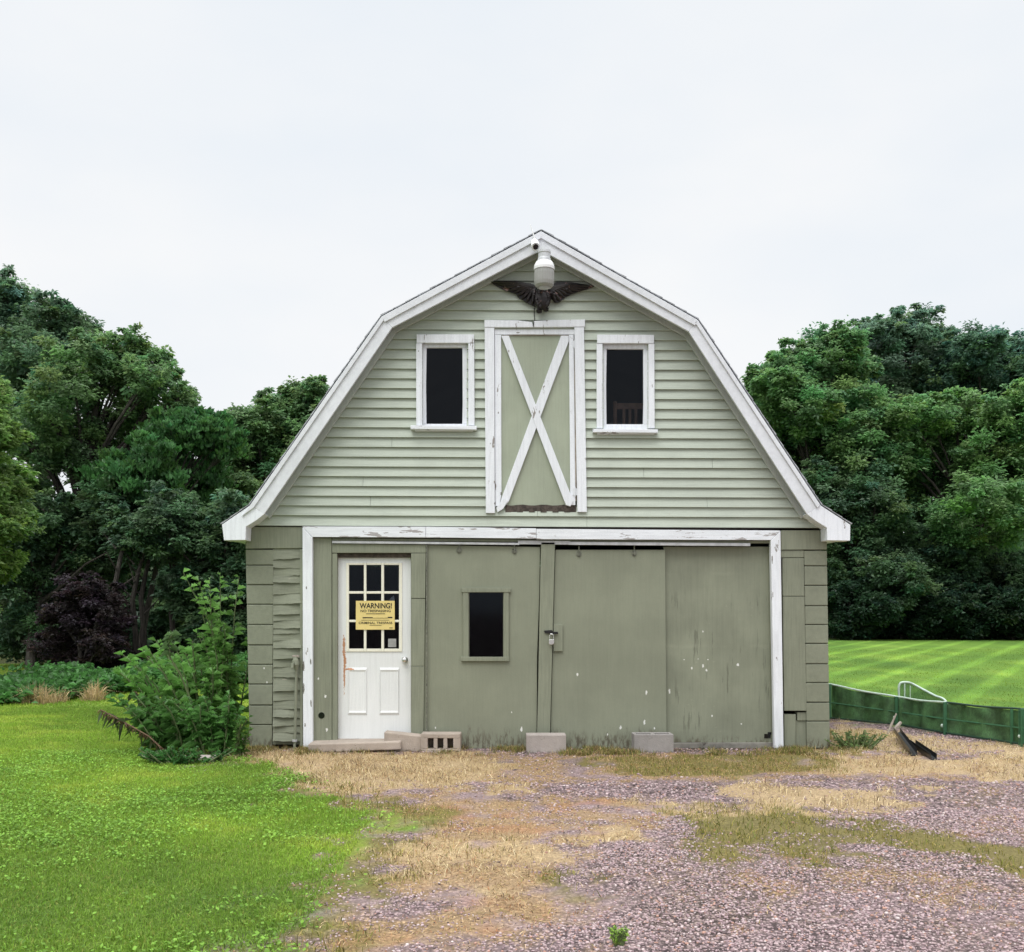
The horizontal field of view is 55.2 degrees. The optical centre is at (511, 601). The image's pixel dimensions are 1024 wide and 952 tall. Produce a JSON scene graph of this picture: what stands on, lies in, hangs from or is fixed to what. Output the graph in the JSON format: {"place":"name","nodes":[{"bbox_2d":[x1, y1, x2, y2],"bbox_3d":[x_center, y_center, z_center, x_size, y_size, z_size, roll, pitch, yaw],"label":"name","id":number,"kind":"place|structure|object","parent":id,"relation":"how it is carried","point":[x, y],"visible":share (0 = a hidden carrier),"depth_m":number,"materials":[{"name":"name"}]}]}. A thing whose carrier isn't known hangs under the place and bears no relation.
{"place":"outdoors","nodes":[
{"label":"outdoors","id":0,"kind":"place"},
{"bbox_2d":[0,635,1023,951],"bbox_3d":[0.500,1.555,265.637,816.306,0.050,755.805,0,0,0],"label":"ground","id":1,"kind":"structure","parent":0,"point":[468,899],"depth_m":6.27,"materials":[{"name":"green plant"}]},
{"bbox_2d":[0,375,45,612],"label":"broadleaf tree","id":2,"kind":"object","parent":1,"relation":"on","point":[14,525],"visible":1,"depth_m":17.84,"materials":[{"name":"green plant"}]},
{"bbox_2d":[8,683,63,704],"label":"dry grass clump","id":3,"kind":"object","parent":1,"relation":"on","point":[42,699],"visible":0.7,"depth_m":14.82,"materials":[{"name":"plant"}]},
{"bbox_2d":[0,264,72,458],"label":"broadleaf tree","id":4,"kind":"object","parent":1,"relation":"on","point":[12,292],"visible":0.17,"depth_m":30.40,"materials":[{"name":"green plant"}]},
{"bbox_2d":[0,289,105,512],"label":"broadleaf tree","id":5,"kind":"object","parent":1,"relation":"on","point":[61,316],"visible":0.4,"depth_m":27.34,"materials":[{"name":"green plant"}]},
{"bbox_2d":[50,688,69,701],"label":"dry grass clump","id":6,"kind":"object","parent":1,"relation":"on","point":[64,698],"visible":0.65,"depth_m":15.12,"materials":[{"name":"plant"}]},
{"bbox_2d":[21,570,146,668],"bbox_3d":[-8.939,0.556,20.731,2.398,2.463,3.258,0,0,0],"label":"purple shrub","id":7,"kind":"object","parent":1,"relation":"on","point":[91,619],"visible":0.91,"depth_m":20.23,"materials":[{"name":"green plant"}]},
{"bbox_2d":[0,467,171,668],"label":"broadleaf tree","id":8,"kind":"object","parent":1,"relation":"on","point":[33,588],"visible":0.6,"depth_m":22.60,"materials":[{"name":"green plant"}]},
{"bbox_2d":[77,677,111,700],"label":"dry grass clump","id":9,"kind":"object","parent":1,"relation":"on","point":[91,694],"visible":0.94,"depth_m":15.38,"materials":[{"name":"plant"}]},
{"bbox_2d":[2,322,202,663],"bbox_3d":[-10.187,-2.563,24.536,5.222,8.595,5.084,0,0,0],"label":"broadleaf tree","id":10,"kind":"object","parent":1,"relation":"on","point":[136,375],"visible":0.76,"depth_m":23.61,"materials":[{"name":"green plant"}]},
{"bbox_2d":[103,533,140,607],"bbox_3d":[-8.661,0.044,21.779,0.773,3.228,0.662,0,0,-29],"label":"bare trunk","id":11,"kind":"object","parent":1,"relation":"on","point":[117,568],"visible":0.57,"depth_m":21.64,"materials":[{"name":"grey plant"}]},
{"bbox_2d":[0,651,247,702],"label":"undergrowth","id":12,"kind":"object","parent":1,"relation":"on","point":[69,676],"visible":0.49,"depth_m":16.38,"materials":[{"name":"green plant"}]},
{"bbox_2d":[97,709,162,752],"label":"dead stalk","id":13,"kind":"object","parent":1,"relation":"on","point":[116,720],"visible":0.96,"depth_m":9.81,"materials":[{"name":"brown plant"}]},
{"bbox_2d":[122,553,144,661],"bbox_3d":[-8.516,0.212,21.933,0.648,2.893,0.296,0,0,-34],"label":"bare trunk","id":14,"kind":"object","parent":1,"relation":"on","point":[135,641],"visible":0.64,"depth_m":21.88,"materials":[{"name":"grey plant"}]},
{"bbox_2d":[126,691,155,713],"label":"dead stalk","id":15,"kind":"object","parent":1,"relation":"on","point":[129,698],"visible":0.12,"depth_m":10.36,"materials":[{"name":"green plant"}]},
{"bbox_2d":[126,551,158,660],"bbox_3d":[-8.340,0.173,22.135,0.700,2.971,0.456,0,0,-23],"label":"bare trunk","id":16,"kind":"object","parent":1,"relation":"on","point":[142,612],"visible":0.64,"depth_m":22.07,"materials":[{"name":"grey plant"}]},
{"bbox_2d":[105,691,192,751],"bbox_3d":[-3.639,1.239,9.992,1.020,0.665,0.526,0,0,18],"label":"tall weed","id":17,"kind":"object","parent":1,"relation":"on","point":[164,734],"visible":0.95,"depth_m":9.92,"materials":[{"name":"green plant"}]},
{"bbox_2d":[113,645,207,725],"bbox_3d":[-3.754,1.017,10.557,1.058,1.108,0.714,0,0,0],"label":"tall weed","id":18,"kind":"object","parent":1,"relation":"on","point":[169,687],"visible":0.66,"depth_m":10.44,"materials":[{"name":"green plant"}]},
{"bbox_2d":[74,404,252,661],"bbox_3d":[-8.171,-1.502,23.841,3.914,6.434,4.531,0,0,0],"label":"sumac tree","id":19,"kind":"object","parent":1,"relation":"on","point":[176,443],"visible":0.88,"depth_m":22.90,"materials":[{"name":"green plant"}]},
{"bbox_2d":[154,554,176,653],"bbox_3d":[-7.747,0.061,22.248,0.623,3.194,0.512,0,0,-36],"label":"bare trunk","id":20,"kind":"object","parent":1,"relation":"on","point":[172,624],"visible":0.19,"depth_m":22.25,"materials":[{"name":"grey plant"}]},
{"bbox_2d":[159,630,197,722],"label":"leaning stalk","id":21,"kind":"object","parent":1,"relation":"on","point":[169,637],"visible":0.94,"depth_m":9.95,"materials":[{"name":"green plant"}]},
{"bbox_2d":[137,746,236,764],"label":"weed","id":22,"kind":"object","parent":1,"relation":"on","point":[193,756],"visible":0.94,"depth_m":9.37,"materials":[{"name":"green plant"}]},
{"bbox_2d":[119,479,257,654],"bbox_3d":[-6.700,-0.490,21.939,3.596,4.430,3.801,0,0,0],"label":"broadleaf tree","id":23,"kind":"object","parent":1,"relation":"on","point":[192,537],"visible":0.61,"depth_m":21.07,"materials":[{"name":"green plant"}]},
{"bbox_2d":[148,628,233,729],"bbox_3d":[-3.460,0.933,10.843,1.001,1.273,0.647,0,0,27],"label":"tall weed","id":24,"kind":"object","parent":1,"relation":"on","point":[210,690],"visible":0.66,"depth_m":10.78,"materials":[{"name":"green plant"}]},
{"bbox_2d":[185,755,214,759],"bbox_3d":[-3.040,1.538,9.597,0.418,0.055,0.174,0,0,0],"label":"flat stone","id":25,"kind":"object","parent":1,"relation":"on","point":[207,756],"visible":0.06,"depth_m":9.56,"materials":[{"name":"stone"}]},
{"bbox_2d":[0,748,424,951],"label":"clover","id":26,"kind":"object","parent":1,"relation":"on","point":[163,798],"visible":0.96,"depth_m":7.10,"materials":[{"name":"green plant"}]},
{"bbox_2d":[181,568,248,735],"bbox_3d":[-3.281,0.591,11.164,0.838,1.955,0.676,0,0,31],"label":"tall weed","id":27,"kind":"object","parent":1,"relation":"on","point":[214,630],"visible":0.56,"depth_m":11.16,"materials":[{"name":"green plant"}]},
{"bbox_2d":[179,689,252,754],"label":"tall weed","id":28,"kind":"object","parent":1,"relation":"on","point":[208,733],"visible":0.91,"depth_m":9.82,"materials":[{"name":"green plant"}]},
{"bbox_2d":[232,721,253,756],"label":"weed","id":29,"kind":"object","parent":1,"relation":"on","point":[239,744],"visible":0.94,"depth_m":9.73,"materials":[{"name":"green plant"}]},
{"bbox_2d":[223,374,330,499],"bbox_3d":[-6.765,-2.281,27.573,5.122,8.003,4.674,0,0,-25],"label":"broadleaf tree","id":30,"kind":"object","parent":1,"relation":"on","point":[271,422],"visible":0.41,"depth_m":26.46,"materials":[{"name":"green plant"}]},
{"bbox_2d":[291,655,298,748],"bbox_3d":[-2.289,1.073,10.288,0.074,1.021,0.115,0,0,36],"label":"standpipe","id":31,"kind":"object","parent":1,"relation":"on","point":[295,663],"visible":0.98,"depth_m":10.30,"materials":[{"name":"grey metal"}]},
{"bbox_2d":[308,739,401,751],"bbox_3d":[-1.625,1.506,10.248,0.959,0.122,0.275,0,0,0],"label":"doorstep","id":32,"kind":"object","parent":1,"relation":"on","point":[353,745],"depth_m":10.11,"materials":[{"name":"beige concrete"}]},
{"bbox_2d":[384,730,420,750],"bbox_3d":[-1.130,1.460,10.270,0.400,0.204,0.170,0,0,2],"label":"concrete block","id":33,"kind":"object","parent":1,"relation":"on","point":[410,741],"depth_m":10.19,"materials":[{"name":"beige concrete"}]},
{"bbox_2d":[421,732,461,751],"bbox_3d":[-0.737,1.470,10.240,0.410,0.200,0.190,0,0,1],"label":"concrete block","id":34,"kind":"object","parent":1,"relation":"on","point":[435,740],"depth_m":10.15,"materials":[{"name":"beige concrete"}]},
{"bbox_2d":[0,389,1023,653],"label":"woodland","id":35,"kind":"object","parent":1,"relation":"on","point":[158,623],"visible":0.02,"depth_m":29.31,"materials":[{"name":"green plant"}]},
{"bbox_2d":[220,229,851,748],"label":"barn","id":36,"kind":"structure","parent":1,"relation":"on","point":[468,457],"depth_m":10.37,"materials":[{"name":"green paint"}]},
{"bbox_2d":[338,558,410,737],"bbox_3d":[-1.470,0.479,10.431,0.783,1.966,0.108,0,0,0],"label":"entry door","id":37,"kind":"structure","parent":36,"relation":"in","point":[374,685],"depth_m":10.45,"materials":[{"name":"white wood"}]},
{"bbox_2d":[356,601,394,629],"bbox_3d":[-1.455,0.144,10.426,0.415,0.307,0.007,0,0,0],"label":"warning sign","id":38,"kind":"object","parent":36,"relation":"attached to","point":[375,615],"visible":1,"depth_m":10.43,"materials":[{"name":"yellow paper"}]},
{"bbox_2d":[411,334,476,431],"bbox_3d":[-0.718,-2.304,10.352,0.694,1.018,0.135,0,0,0],"label":"window","id":39,"kind":"structure","parent":36,"relation":"in","point":[429,341],"depth_m":10.32,"materials":[{"name":"white wood"}]},
{"bbox_2d":[424,545,539,747],"bbox_3d":[-0.319,0.481,10.395,1.231,2.215,0.075,0,0,0],"label":"sliding door","id":40,"kind":"structure","parent":36,"relation":"in","point":[492,701],"depth_m":10.39,"materials":[{"name":"green paint"}]},
{"bbox_2d":[530,224,539,250],"bbox_3d":[0.236,-3.733,10.041,0.088,0.313,0.191,0,0,-7],"label":"security camera","id":41,"kind":"object","parent":36,"relation":"attached to","point":[535,245],"visible":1,"depth_m":9.98,"materials":[{"name":"white plastic"}]},
{"bbox_2d":[495,329,576,511],"bbox_3d":[0.252,-1.908,10.354,0.869,1.929,0.072,0,0,0],"label":"loft door","id":42,"kind":"structure","parent":36,"relation":"in","point":[535,406],"depth_m":10.36,"materials":[{"name":"green wood"}]},
{"bbox_2d":[491,281,593,312],"bbox_3d":[0.316,-3.203,10.267,1.094,0.349,0.156,0,0,0],"label":"eagle plaque","id":43,"kind":"object","parent":36,"relation":"attached to","point":[533,295],"visible":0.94,"depth_m":10.28,"materials":[{"name":"brown metal"}]},
{"bbox_2d":[534,249,554,289],"bbox_3d":[0.327,-3.419,10.096,0.210,0.469,0.503,0,0,0],"label":"security lamp","id":44,"kind":"object","parent":36,"relation":"attached to","point":[544,267],"visible":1,"depth_m":9.88,"materials":[{"name":"white plastic"}]},
{"bbox_2d":[549,633,553,644],"bbox_3d":[0.415,0.394,10.324,0.057,0.118,0.024,0,0,0],"label":"padlock","id":45,"kind":"object","parent":36,"relation":"hanging from","point":[551,641],"visible":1,"depth_m":10.31,"materials":[{"name":"metal"}]},
{"bbox_2d":[544,545,665,747],"bbox_3d":[0.988,0.496,10.389,1.302,2.186,0.099,0,0,0],"label":"sliding door","id":46,"kind":"structure","parent":36,"relation":"in","point":[609,631],"depth_m":10.39,"materials":[{"name":"green paint"}]},
{"bbox_2d":[592,335,657,434],"bbox_3d":[1.190,-2.286,10.352,0.683,1.048,0.135,0,0,0],"label":"window","id":47,"kind":"structure","parent":36,"relation":"in","point":[610,342],"depth_m":10.32,"materials":[{"name":"white wood"}]},
{"bbox_2d":[613,401,642,423],"bbox_3d":[1.284,-1.632,10.880,0.367,1.099,0.460,0,0,0],"label":"wooden chair","id":48,"kind":"object","parent":36,"relation":"in","point":[628,406],"visible":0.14,"depth_m":10.66,"materials":[{"name":"brown wood"}]},
{"bbox_2d":[244,743,835,755],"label":"edge weeds","id":49,"kind":"object","parent":1,"relation":"on","point":[584,749],"visible":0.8,"depth_m":10.07,"materials":[{"name":"plant"}]},
{"bbox_2d":[526,733,565,752],"bbox_3d":[0.352,1.476,10.200,0.410,0.200,0.190,0,0,-1],"label":"concrete block","id":50,"kind":"object","parent":1,"relation":"on","point":[542,742],"depth_m":10.11,"materials":[{"name":"grey concrete"}]},
{"bbox_2d":[205,717,1023,951],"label":"dry grass","id":51,"kind":"structure","parent":1,"relation":"on","point":[419,767],"depth_m":7.39,"materials":[{"name":"plant"}]},
{"bbox_2d":[608,925,628,945],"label":"weed","id":52,"kind":"object","parent":1,"relation":"on","point":[620,936],"visible":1,"depth_m":4.43,"materials":[{"name":"green plant"}]},
{"bbox_2d":[632,732,673,751],"bbox_3d":[1.463,1.472,10.210,0.410,0.200,0.190,0,0,-2],"label":"concrete block","id":53,"kind":"object","parent":1,"relation":"on","point":[654,741],"depth_m":10.12,"materials":[{"name":"grey concrete"}]},
{"bbox_2d":[739,315,925,487],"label":"broadleaf tree","id":54,"kind":"object","parent":1,"relation":"on","point":[813,395],"visible":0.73,"depth_m":42.66,"materials":[{"name":"green plant"}]},
{"bbox_2d":[824,729,888,748],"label":"corner weed","id":55,"kind":"object","parent":1,"relation":"on","point":[854,743],"visible":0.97,"depth_m":10.35,"materials":[{"name":"green plant"}]},
{"bbox_2d":[827,576,905,639],"bbox_3d":[13.961,0.369,40.181,3.199,2.848,4.926,0,0,-44],"label":"dark shrub","id":56,"kind":"object","parent":1,"relation":"on","point":[856,617],"visible":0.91,"depth_m":39.32,"materials":[{"name":"green plant"}]},
{"bbox_2d":[800,454,946,638],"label":"broadleaf tree","id":57,"kind":"object","parent":1,"relation":"on","point":[873,549],"visible":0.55,"depth_m":40.78,"materials":[{"name":"green plant"}]},
{"bbox_2d":[887,713,896,733],"bbox_3d":[4.475,1.439,11.549,0.144,0.244,0.028,0,0,-20],"label":"stick","id":58,"kind":"object","parent":1,"relation":"on","point":[890,726],"visible":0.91,"depth_m":11.54,"materials":[{"name":"grey wood"}]},
{"bbox_2d":[892,721,901,731],"bbox_3d":[4.556,1.477,11.595,0.130,0.128,0.044,0,0,-11],"label":"stick","id":59,"kind":"object","parent":1,"relation":"on","point":[897,725],"visible":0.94,"depth_m":11.58,"materials":[{"name":"brown wood"}]},
{"bbox_2d":[893,727,916,755],"bbox_3d":[4.220,1.498,10.535,0.072,0.137,1.315,0,0,15],"label":"gutter piece","id":60,"kind":"object","parent":1,"relation":"on","point":[907,743],"visible":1,"depth_m":10.42,"materials":[{"name":"black plastic"}]},
{"bbox_2d":[851,302,963,530],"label":"broadleaf tree","id":61,"kind":"object","parent":1,"relation":"on","point":[898,340],"visible":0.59,"depth_m":53.08,"materials":[{"name":"green plant"}]},
{"bbox_2d":[875,571,945,639],"bbox_3d":[16.260,0.169,41.023,3.793,3.257,3.952,0,0,0],"label":"dark shrub","id":62,"kind":"object","parent":1,"relation":"on","point":[916,624],"visible":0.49,"depth_m":39.90,"materials":[{"name":"green plant"}]},
{"bbox_2d":[898,681,945,700],"bbox_3d":[5.226,1.276,12.300,0.176,0.520,0.737,0,0,-39],"label":"handrail","id":63,"kind":"object","parent":1,"relation":"on","point":[923,689],"visible":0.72,"depth_m":12.51,"materials":[{"name":"white metal"}]},
{"bbox_2d":[910,740,936,759],"bbox_3d":[4.195,1.515,10.004,0.060,0.112,0.744,0,0,7],"label":"gutter piece","id":64,"kind":"object","parent":1,"relation":"on","point":[927,752],"visible":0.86,"depth_m":9.90,"materials":[{"name":"black plastic"}]},
{"bbox_2d":[829,683,1023,746],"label":"fence","id":65,"kind":"object","parent":1,"relation":"on","point":[999,724],"visible":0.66,"depth_m":11.72,"materials":[{"name":"green metal"}]},
{"bbox_2d":[863,377,1023,582],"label":"broadleaf tree","id":66,"kind":"object","parent":1,"relation":"on","point":[972,491],"visible":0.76,"depth_m":41.23,"materials":[{"name":"green plant"}]},
{"bbox_2d":[919,573,1014,639],"bbox_3d":[18.482,0.284,40.442,3.982,2.956,3.998,0,0,0],"label":"dark shrub","id":67,"kind":"object","parent":1,"relation":"on","point":[956,607],"visible":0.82,"depth_m":39.36,"materials":[{"name":"green plant"}]},
{"bbox_2d":[911,319,1023,546],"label":"broadleaf tree","id":68,"kind":"object","parent":1,"relation":"on","point":[991,360],"visible":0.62,"depth_m":51.42,"materials":[{"name":"green plant"}]},
{"bbox_2d":[915,536,1023,637],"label":"broadleaf tree","id":69,"kind":"object","parent":1,"relation":"on","point":[971,565],"visible":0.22,"depth_m":41.38,"materials":[{"name":"green plant"}]},
{"bbox_2d":[971,570,1023,639],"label":"dark shrub","id":70,"kind":"object","parent":1,"relation":"on","point":[1011,626],"visible":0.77,"depth_m":39.31,"materials":[{"name":"green plant"}]},
{"bbox_2d":[0,648,1023,951],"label":"lawn grass","id":71,"kind":"structure","parent":0,"point":[26,718],"depth_m":6.50,"materials":[{"name":"green plant"}]},
{"bbox_2d":[0,0,1023,566],"label":"sky","id":72,"kind":"structure","parent":0,"point":[250,185],"materials":[{"name":"white"}]},
{"bbox_2d":[201,729,1023,951],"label":"gravel","id":73,"kind":"structure","parent":0,"point":[814,882],"depth_m":5.43,"materials":[{"name":"grey gravel"}]}
]}

